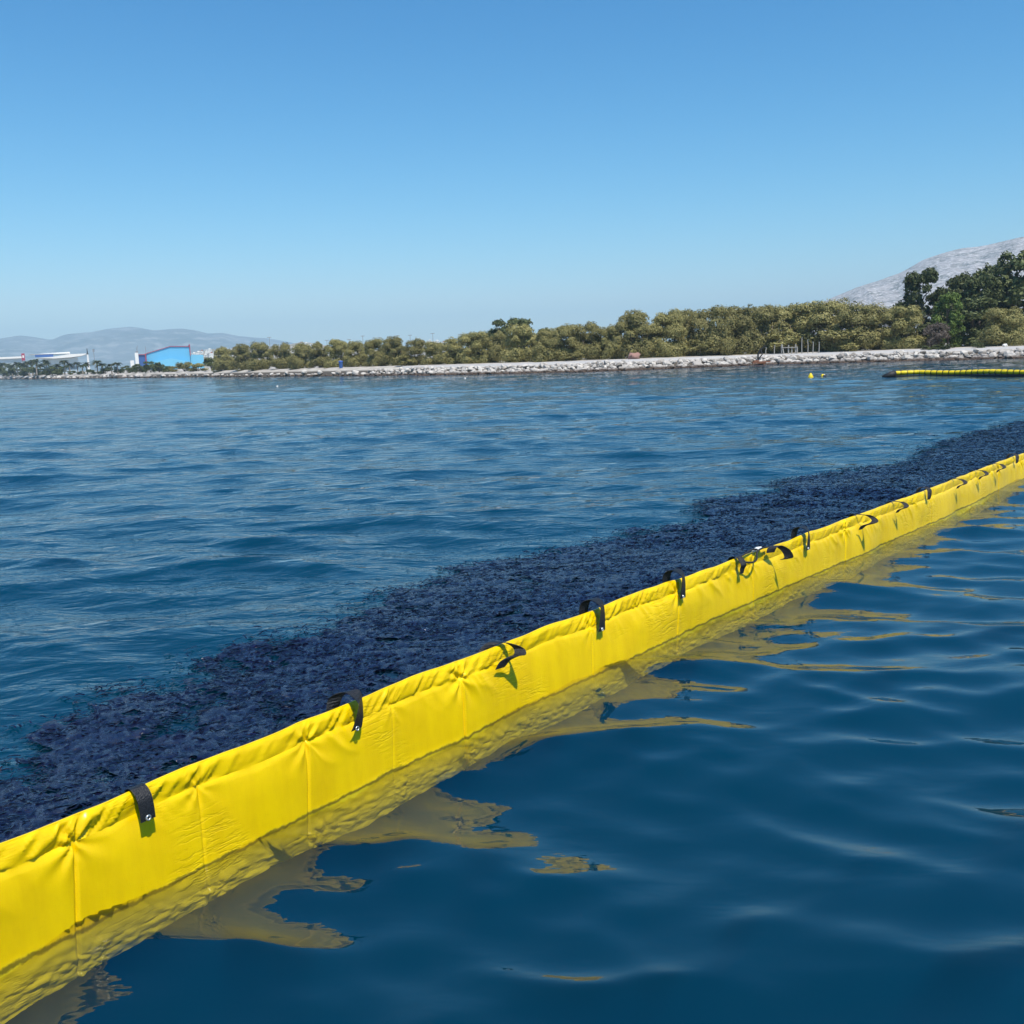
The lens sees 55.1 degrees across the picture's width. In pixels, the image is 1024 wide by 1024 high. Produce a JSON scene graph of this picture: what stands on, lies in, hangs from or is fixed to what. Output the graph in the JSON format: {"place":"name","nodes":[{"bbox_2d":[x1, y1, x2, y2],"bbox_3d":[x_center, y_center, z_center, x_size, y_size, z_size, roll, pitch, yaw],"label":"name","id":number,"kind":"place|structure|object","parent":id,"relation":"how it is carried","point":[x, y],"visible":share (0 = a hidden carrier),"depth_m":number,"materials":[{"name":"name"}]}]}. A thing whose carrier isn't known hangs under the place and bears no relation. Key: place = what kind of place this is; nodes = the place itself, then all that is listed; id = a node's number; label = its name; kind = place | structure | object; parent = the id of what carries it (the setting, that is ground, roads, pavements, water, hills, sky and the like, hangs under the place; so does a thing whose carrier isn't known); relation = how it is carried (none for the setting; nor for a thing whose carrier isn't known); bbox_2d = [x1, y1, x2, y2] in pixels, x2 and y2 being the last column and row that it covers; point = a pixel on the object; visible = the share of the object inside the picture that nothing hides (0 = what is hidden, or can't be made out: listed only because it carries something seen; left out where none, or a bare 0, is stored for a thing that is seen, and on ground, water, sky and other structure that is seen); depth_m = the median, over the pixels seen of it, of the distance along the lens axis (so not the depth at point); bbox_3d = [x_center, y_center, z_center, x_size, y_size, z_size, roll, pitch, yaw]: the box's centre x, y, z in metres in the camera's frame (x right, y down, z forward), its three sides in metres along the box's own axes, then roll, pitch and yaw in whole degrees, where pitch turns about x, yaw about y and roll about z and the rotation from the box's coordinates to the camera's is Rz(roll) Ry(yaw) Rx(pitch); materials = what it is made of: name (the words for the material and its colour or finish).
{"place":"outdoors","nodes":[
{"label":"outdoors","id":0,"kind":"place"},
{"bbox_2d":[30,352,86,372],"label":"terminal building","id":1,"kind":"structure","parent":0,"point":[58,359],"depth_m":469.38,"materials":[{"name":"metal"}]},
{"bbox_2d":[0,327,293,371],"bbox_3d":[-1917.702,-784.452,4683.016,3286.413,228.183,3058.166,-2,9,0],"label":"hills","id":2,"kind":"structure","parent":0,"point":[113,345],"depth_m":4562.86,"materials":[{"name":"stone"}]},
{"bbox_2d":[201,342,444,367],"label":"hills","id":3,"kind":"structure","parent":0,"point":[292,345],"depth_m":771.64,"materials":[{"name":"plant"}]},
{"bbox_2d":[205,348,211,353],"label":"house","id":4,"kind":"structure","parent":3,"relation":"on","point":[208,350],"depth_m":770.33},
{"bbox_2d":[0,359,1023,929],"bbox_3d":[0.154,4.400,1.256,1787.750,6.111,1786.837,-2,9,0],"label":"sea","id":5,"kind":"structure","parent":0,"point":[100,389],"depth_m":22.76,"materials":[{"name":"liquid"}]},
{"bbox_2d":[0,453,1023,1023],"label":"containment boom","id":6,"kind":"object","parent":5,"relation":"on","point":[130,867],"visible":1,"depth_m":3.72,"materials":[{"name":"yellow plastic"}]},
{"bbox_2d":[0,421,1023,842],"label":"seaweed","id":7,"kind":"object","parent":5,"relation":"on","point":[454,621],"visible":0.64,"depth_m":5.77,"materials":[{"name":"plant"}]},
{"bbox_2d":[882,369,1023,385],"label":"containment boom","id":8,"kind":"object","parent":5,"relation":"on","point":[996,372],"visible":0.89,"depth_m":46.58,"materials":[{"name":"plastic"}]},
{"bbox_2d":[0,343,1023,390],"bbox_3d":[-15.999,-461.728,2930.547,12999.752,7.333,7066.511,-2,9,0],"label":"ground","id":9,"kind":"structure","parent":0,"point":[327,371],"depth_m":115.27,"materials":[{"name":"stone"}]},
{"bbox_2d":[0,367,15,375],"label":"green bush","id":10,"kind":"object","parent":9,"relation":"on","point":[3,371],"visible":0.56,"depth_m":397.88,"materials":[{"name":"green plant"}]},
{"bbox_2d":[0,356,21,375],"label":"long shed","id":11,"kind":"structure","parent":9,"relation":"on","point":[11,360],"depth_m":467.76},
{"bbox_2d":[6,368,22,375],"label":"green bush","id":12,"kind":"object","parent":9,"relation":"on","point":[11,370],"visible":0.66,"depth_m":378.63,"materials":[{"name":"green plant"}]},
{"bbox_2d":[10,362,20,375],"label":"palm tree","id":13,"kind":"object","parent":9,"relation":"on","point":[14,363],"visible":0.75,"depth_m":373.54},
{"bbox_2d":[17,366,30,375],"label":"green bush","id":14,"kind":"object","parent":9,"relation":"on","point":[23,373],"visible":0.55,"depth_m":354.15,"materials":[{"name":"green plant"}]},
{"bbox_2d":[25,360,34,375],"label":"palm tree","id":15,"kind":"object","parent":9,"relation":"on","point":[30,362],"visible":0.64,"depth_m":337.62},
{"bbox_2d":[26,367,42,374],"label":"green bush","id":16,"kind":"object","parent":9,"relation":"on","point":[31,370],"visible":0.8,"depth_m":327.15,"materials":[{"name":"green plant"}]},
{"bbox_2d":[32,359,40,375],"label":"palm tree","id":17,"kind":"object","parent":9,"relation":"on","point":[35,361],"visible":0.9,"depth_m":325.25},
{"bbox_2d":[34,364,45,371],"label":"palm tree","id":18,"kind":"object","parent":9,"relation":"on","point":[40,366],"visible":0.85,"depth_m":316.80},
{"bbox_2d":[39,360,50,367],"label":"palm tree","id":19,"kind":"object","parent":9,"relation":"on","point":[46,362],"visible":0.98,"depth_m":300.81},
{"bbox_2d":[39,368,51,375],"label":"green bush","id":20,"kind":"object","parent":9,"relation":"on","point":[46,372],"visible":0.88,"depth_m":300.22,"materials":[{"name":"green plant"}]},
{"bbox_2d":[50,367,66,374],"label":"green bush","id":21,"kind":"object","parent":9,"relation":"on","point":[59,371],"visible":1,"depth_m":285.93,"materials":[{"name":"green plant"}]},
{"bbox_2d":[59,360,69,374],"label":"palm tree","id":22,"kind":"object","parent":9,"relation":"on","point":[64,362],"visible":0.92,"depth_m":282.11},
{"bbox_2d":[63,363,73,374],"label":"palm tree","id":23,"kind":"object","parent":9,"relation":"on","point":[68,365],"visible":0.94,"depth_m":277.70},
{"bbox_2d":[72,362,80,374],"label":"palm tree","id":24,"kind":"object","parent":9,"relation":"on","point":[76,363],"visible":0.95,"depth_m":270.84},
{"bbox_2d":[80,362,90,373],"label":"palm tree","id":25,"kind":"object","parent":9,"relation":"on","point":[86,364],"visible":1,"depth_m":263.04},
{"bbox_2d":[85,369,96,373],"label":"green bush","id":26,"kind":"object","parent":9,"relation":"on","point":[90,370],"visible":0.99,"depth_m":262.26,"materials":[{"name":"green plant"}]},
{"bbox_2d":[90,360,100,373],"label":"palm tree","id":27,"kind":"object","parent":9,"relation":"on","point":[97,362],"visible":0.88,"depth_m":255.59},
{"bbox_2d":[95,363,106,373],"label":"palm tree","id":28,"kind":"object","parent":9,"relation":"on","point":[101,364],"visible":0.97,"depth_m":250.22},
{"bbox_2d":[96,367,112,373],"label":"green bush","id":29,"kind":"object","parent":9,"relation":"on","point":[105,369],"visible":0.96,"depth_m":250.77,"materials":[{"name":"green plant"}]},
{"bbox_2d":[111,362,122,373],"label":"palm tree","id":30,"kind":"object","parent":9,"relation":"on","point":[117,364],"visible":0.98,"depth_m":238.86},
{"bbox_2d":[112,367,125,372],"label":"green bush","id":31,"kind":"object","parent":9,"relation":"on","point":[121,370],"visible":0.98,"depth_m":239.81,"materials":[{"name":"green plant"}]},
{"bbox_2d":[124,365,133,372],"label":"green bush","id":32,"kind":"object","parent":9,"relation":"on","point":[128,369],"visible":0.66,"depth_m":233.52,"materials":[{"name":"green plant"}]},
{"bbox_2d":[131,364,144,372],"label":"green bush","id":33,"kind":"object","parent":9,"relation":"on","point":[139,368],"visible":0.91,"depth_m":226.26,"materials":[{"name":"green plant"}]},
{"bbox_2d":[142,361,156,372],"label":"green bush","id":34,"kind":"object","parent":9,"relation":"on","point":[147,366],"visible":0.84,"depth_m":217.20,"materials":[{"name":"green plant"}]},
{"bbox_2d":[153,362,164,371],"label":"green bush","id":35,"kind":"object","parent":9,"relation":"on","point":[158,366],"visible":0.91,"depth_m":211.55,"materials":[{"name":"green plant"}]},
{"bbox_2d":[162,366,169,371],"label":"green bush","id":36,"kind":"object","parent":9,"relation":"on","point":[165,369],"visible":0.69,"depth_m":206.53,"materials":[{"name":"green plant"}]},
{"bbox_2d":[130,344,203,368],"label":"factory hall","id":37,"kind":"structure","parent":9,"relation":"on","point":[170,356],"depth_m":400.82,"materials":[{"name":"blue metal"}]},
{"bbox_2d":[168,366,178,371],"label":"olive bush","id":38,"kind":"object","parent":9,"relation":"on","point":[171,368],"visible":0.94,"depth_m":201.17,"materials":[{"name":"green plant"}]},
{"bbox_2d":[175,361,191,371],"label":"olive bush","id":39,"kind":"object","parent":9,"relation":"on","point":[180,365],"visible":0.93,"depth_m":196.16,"materials":[{"name":"green plant"}]},
{"bbox_2d":[187,363,208,370],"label":"olive bush","id":40,"kind":"object","parent":9,"relation":"on","point":[194,366],"visible":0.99,"depth_m":190.53,"materials":[{"name":"green plant"}]},
{"bbox_2d":[203,357,217,369],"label":"green bush","id":41,"kind":"object","parent":9,"relation":"on","point":[207,361],"visible":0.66,"depth_m":182.41,"materials":[{"name":"green plant"}]},
{"bbox_2d":[211,347,236,372],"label":"tamarisk tree","id":42,"kind":"object","parent":9,"relation":"on","point":[225,359],"visible":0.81,"depth_m":175.11,"materials":[{"name":"green plant"}]},
{"bbox_2d":[230,343,255,370],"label":"tamarisk tree","id":43,"kind":"object","parent":9,"relation":"on","point":[242,358],"visible":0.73,"depth_m":165.46,"materials":[{"name":"green plant"}]},
{"bbox_2d":[246,342,274,370],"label":"tamarisk tree","id":44,"kind":"object","parent":9,"relation":"on","point":[260,352],"visible":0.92,"depth_m":157.40,"materials":[{"name":"green plant"}]},
{"bbox_2d":[268,342,290,368],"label":"tamarisk tree","id":45,"kind":"object","parent":9,"relation":"on","point":[282,361],"visible":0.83,"depth_m":153.22,"materials":[{"name":"green plant"}]},
{"bbox_2d":[287,342,310,369],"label":"tamarisk tree","id":46,"kind":"object","parent":9,"relation":"on","point":[298,357],"visible":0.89,"depth_m":146.16,"materials":[{"name":"green plant"}]},
{"bbox_2d":[308,341,332,367],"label":"tamarisk tree","id":47,"kind":"object","parent":9,"relation":"on","point":[317,351],"visible":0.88,"depth_m":141.73,"materials":[{"name":"green plant"}]},
{"bbox_2d":[324,339,349,367],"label":"tamarisk tree","id":48,"kind":"object","parent":9,"relation":"on","point":[338,347],"visible":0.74,"depth_m":136.75,"materials":[{"name":"green plant"}]},
{"bbox_2d":[343,340,367,366],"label":"tamarisk tree","id":49,"kind":"object","parent":9,"relation":"on","point":[359,358],"visible":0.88,"depth_m":131.41,"materials":[{"name":"green plant"}]},
{"bbox_2d":[363,336,389,366],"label":"tamarisk tree","id":50,"kind":"object","parent":9,"relation":"on","point":[377,354],"visible":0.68,"depth_m":127.38,"materials":[{"name":"green plant"}]},
{"bbox_2d":[381,335,407,365],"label":"tamarisk tree","id":51,"kind":"object","parent":9,"relation":"on","point":[394,349],"visible":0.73,"depth_m":123.77,"materials":[{"name":"green plant"}]},
{"bbox_2d":[395,355,415,365],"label":"olive bush","id":52,"kind":"object","parent":9,"relation":"on","point":[400,360],"visible":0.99,"depth_m":118.59,"materials":[{"name":"green plant"}]},
{"bbox_2d":[402,338,426,365],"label":"tamarisk tree","id":53,"kind":"object","parent":9,"relation":"on","point":[416,347],"visible":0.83,"depth_m":119.22,"materials":[{"name":"green plant"}]},
{"bbox_2d":[420,341,443,364],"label":"tamarisk tree","id":54,"kind":"object","parent":9,"relation":"on","point":[431,349],"visible":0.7,"depth_m":117.16,"materials":[{"name":"green plant"}]},
{"bbox_2d":[436,336,464,363],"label":"tamarisk tree","id":55,"kind":"object","parent":9,"relation":"on","point":[451,347],"visible":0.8,"depth_m":114.03,"materials":[{"name":"green plant"}]},
{"bbox_2d":[456,331,493,363],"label":"tamarisk tree","id":56,"kind":"object","parent":9,"relation":"on","point":[473,343],"visible":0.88,"depth_m":110.92,"materials":[{"name":"green plant"}]},
{"bbox_2d":[478,330,511,362],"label":"tamarisk tree","id":57,"kind":"object","parent":9,"relation":"on","point":[495,347],"visible":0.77,"depth_m":110.49,"materials":[{"name":"green plant"}]},
{"bbox_2d":[481,318,510,349],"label":"eucalyptus tree","id":58,"kind":"object","parent":9,"relation":"on","point":[497,324],"visible":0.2,"depth_m":129.05,"materials":[{"name":"green plant"}]},
{"bbox_2d":[0,348,1023,378],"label":"boulders","id":59,"kind":"object","parent":9,"relation":"on","point":[844,357],"visible":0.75,"depth_m":94.96,"materials":[{"name":"stone"}]},
{"bbox_2d":[752,345,772,363],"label":"rusty scrap","id":60,"kind":"object","parent":59,"relation":"on","point":[757,361],"visible":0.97,"depth_m":96.66,"materials":[{"name":"black metal"}]},
{"bbox_2d":[498,321,537,362],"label":"tamarisk tree","id":61,"kind":"object","parent":9,"relation":"on","point":[518,338],"visible":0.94,"depth_m":105.72,"materials":[{"name":"green plant"}]},
{"bbox_2d":[499,317,536,349],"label":"eucalyptus tree","id":62,"kind":"object","parent":9,"relation":"on","point":[519,321],"visible":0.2,"depth_m":127.78,"materials":[{"name":"green plant"}]},
{"bbox_2d":[529,327,563,361],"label":"tamarisk tree","id":63,"kind":"object","parent":9,"relation":"on","point":[545,343],"visible":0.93,"depth_m":103.78,"materials":[{"name":"green plant"}]},
{"bbox_2d":[547,323,585,360],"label":"tamarisk tree","id":64,"kind":"object","parent":9,"relation":"on","point":[566,330],"visible":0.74,"depth_m":103.90,"materials":[{"name":"green plant"}]},
{"bbox_2d":[563,353,584,360],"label":"olive bush","id":65,"kind":"object","parent":9,"relation":"on","point":[576,356],"visible":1,"depth_m":102.26,"materials":[{"name":"green plant"}]},
{"bbox_2d":[572,321,606,359],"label":"tamarisk tree","id":66,"kind":"object","parent":9,"relation":"on","point":[593,349],"visible":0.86,"depth_m":104.50,"materials":[{"name":"green plant"}]},
{"bbox_2d":[599,324,628,359],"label":"tamarisk tree","id":67,"kind":"object","parent":9,"relation":"on","point":[611,337],"visible":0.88,"depth_m":103.38,"materials":[{"name":"green plant"}]},
{"bbox_2d":[628,352,640,358],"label":"tarpaulin heap","id":68,"kind":"object","parent":9,"relation":"on","point":[634,355],"visible":0.63,"depth_m":99.69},
{"bbox_2d":[613,308,661,358],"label":"tamarisk tree","id":69,"kind":"object","parent":9,"relation":"on","point":[636,340],"visible":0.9,"depth_m":102.40,"materials":[{"name":"green plant"}]},
{"bbox_2d":[644,309,692,357],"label":"tamarisk tree","id":70,"kind":"object","parent":9,"relation":"on","point":[664,327],"visible":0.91,"depth_m":102.42,"materials":[{"name":"green plant"}]},
{"bbox_2d":[669,308,706,355],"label":"tamarisk tree","id":71,"kind":"object","parent":9,"relation":"on","point":[687,318],"visible":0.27,"depth_m":104.96,"materials":[{"name":"green plant"}]},
{"bbox_2d":[685,339,716,355],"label":"olive bush","id":72,"kind":"object","parent":9,"relation":"on","point":[705,344],"visible":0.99,"depth_m":102.22,"materials":[{"name":"green plant"}]},
{"bbox_2d":[686,304,739,355],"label":"tamarisk tree","id":73,"kind":"object","parent":9,"relation":"on","point":[719,334],"visible":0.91,"depth_m":103.02,"materials":[{"name":"green plant"}]},
{"bbox_2d":[726,304,764,354],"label":"tamarisk tree","id":74,"kind":"object","parent":9,"relation":"on","point":[746,331],"visible":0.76,"depth_m":104.78,"materials":[{"name":"green plant"}]},
{"bbox_2d":[742,303,789,353],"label":"tamarisk tree","id":75,"kind":"object","parent":9,"relation":"on","point":[765,314],"visible":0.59,"depth_m":105.55,"materials":[{"name":"green plant"}]},
{"bbox_2d":[764,332,802,352],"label":"olive bush","id":76,"kind":"object","parent":9,"relation":"on","point":[790,340],"visible":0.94,"depth_m":103.86,"materials":[{"name":"green plant"}]},
{"bbox_2d":[781,344,797,353],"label":"rail fence","id":77,"kind":"object","parent":9,"relation":"on","point":[795,347],"visible":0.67,"depth_m":100.34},
{"bbox_2d":[767,301,821,352],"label":"tamarisk tree","id":78,"kind":"object","parent":9,"relation":"on","point":[794,318],"visible":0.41,"depth_m":106.14,"materials":[{"name":"green plant"}]},
{"bbox_2d":[794,297,859,351],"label":"tamarisk tree","id":79,"kind":"object","parent":9,"relation":"on","point":[824,312],"visible":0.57,"depth_m":104.28,"materials":[{"name":"green plant"}]},
{"bbox_2d":[820,329,860,351],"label":"olive bush","id":80,"kind":"object","parent":9,"relation":"on","point":[832,334],"visible":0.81,"depth_m":100.28,"materials":[{"name":"green plant"}]},
{"bbox_2d":[820,300,885,351],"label":"tamarisk tree","id":81,"kind":"object","parent":9,"relation":"on","point":[851,315],"visible":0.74,"depth_m":101.08,"materials":[{"name":"green plant"}]},
{"bbox_2d":[857,302,902,349],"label":"tamarisk tree","id":82,"kind":"object","parent":9,"relation":"on","point":[880,309],"visible":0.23,"depth_m":101.94,"materials":[{"name":"green plant"}]},
{"bbox_2d":[878,304,928,349],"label":"tamarisk tree","id":83,"kind":"object","parent":9,"relation":"on","point":[907,320],"visible":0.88,"depth_m":100.22,"materials":[{"name":"green plant"}]},
{"bbox_2d":[892,265,950,346],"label":"eucalyptus tree","id":84,"kind":"object","parent":9,"relation":"on","point":[912,281],"visible":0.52,"depth_m":104.06,"materials":[{"name":"green plant"}]},
{"bbox_2d":[921,345,936,349],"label":"green bush","id":85,"kind":"object","parent":9,"relation":"on","point":[928,348],"visible":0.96,"depth_m":94.07,"materials":[{"name":"green plant"}]},
{"bbox_2d":[921,322,950,346],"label":"bare bush","id":86,"kind":"object","parent":9,"relation":"on","point":[937,337],"visible":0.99,"depth_m":97.46,"materials":[{"name":"grey plant"}]},
{"bbox_2d":[934,344,954,348],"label":"green bush","id":87,"kind":"object","parent":9,"relation":"on","point":[943,347],"visible":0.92,"depth_m":93.33,"materials":[{"name":"green plant"}]},
{"bbox_2d":[923,286,966,346],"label":"eucalyptus tree","id":88,"kind":"object","parent":9,"relation":"on","point":[928,298],"visible":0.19,"depth_m":105.98,"materials":[{"name":"green plant"}]},
{"bbox_2d":[930,291,965,346],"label":"young tree","id":89,"kind":"object","parent":9,"relation":"on","point":[946,299],"visible":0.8,"depth_m":98.96,"materials":[{"name":"green plant"}]},
{"bbox_2d":[945,271,976,333],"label":"eucalyptus tree","id":90,"kind":"object","parent":9,"relation":"on","point":[956,282],"visible":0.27,"depth_m":105.34,"materials":[{"name":"green plant"}]},
{"bbox_2d":[944,295,1000,346],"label":"eucalyptus tree","id":91,"kind":"object","parent":9,"relation":"on","point":[970,339],"visible":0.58,"depth_m":99.66,"materials":[{"name":"green plant"}]},
{"bbox_2d":[973,343,985,347],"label":"green bush","id":92,"kind":"object","parent":9,"relation":"on","point":[979,345],"visible":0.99,"depth_m":91.60,"materials":[{"name":"green plant"}]},
{"bbox_2d":[951,271,1008,345],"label":"eucalyptus tree","id":93,"kind":"object","parent":9,"relation":"on","point":[972,286],"visible":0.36,"depth_m":102.65,"materials":[{"name":"green plant"}]},
{"bbox_2d":[972,262,1012,309],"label":"eucalyptus tree","id":94,"kind":"object","parent":9,"relation":"on","point":[978,274],"visible":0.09,"depth_m":107.73,"materials":[{"name":"green plant"}]},
{"bbox_2d":[975,306,1023,345],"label":"tamarisk tree","id":95,"kind":"object","parent":9,"relation":"on","point":[1008,330],"visible":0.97,"depth_m":93.53,"materials":[{"name":"green plant"}]},
{"bbox_2d":[975,250,1023,324],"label":"eucalyptus tree","id":96,"kind":"object","parent":9,"relation":"on","point":[1003,269],"visible":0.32,"depth_m":103.93,"materials":[{"name":"green plant"}]},
{"bbox_2d":[994,259,1023,316],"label":"eucalyptus tree","id":97,"kind":"object","parent":9,"relation":"on","point":[1015,298],"visible":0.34,"depth_m":101.09,"materials":[{"name":"green plant"}]},
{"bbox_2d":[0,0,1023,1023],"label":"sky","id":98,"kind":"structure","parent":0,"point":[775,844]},
{"bbox_2d":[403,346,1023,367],"bbox_3d":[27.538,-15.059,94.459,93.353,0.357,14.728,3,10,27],"label":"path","id":99,"kind":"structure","parent":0,"point":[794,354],"depth_m":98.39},
{"bbox_2d":[763,237,1023,336],"bbox_3d":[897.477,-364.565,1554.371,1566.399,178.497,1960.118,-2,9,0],"label":"hills","id":100,"kind":"structure","parent":0,"point":[887,292],"depth_m":1458.72,"materials":[{"name":"stone"}]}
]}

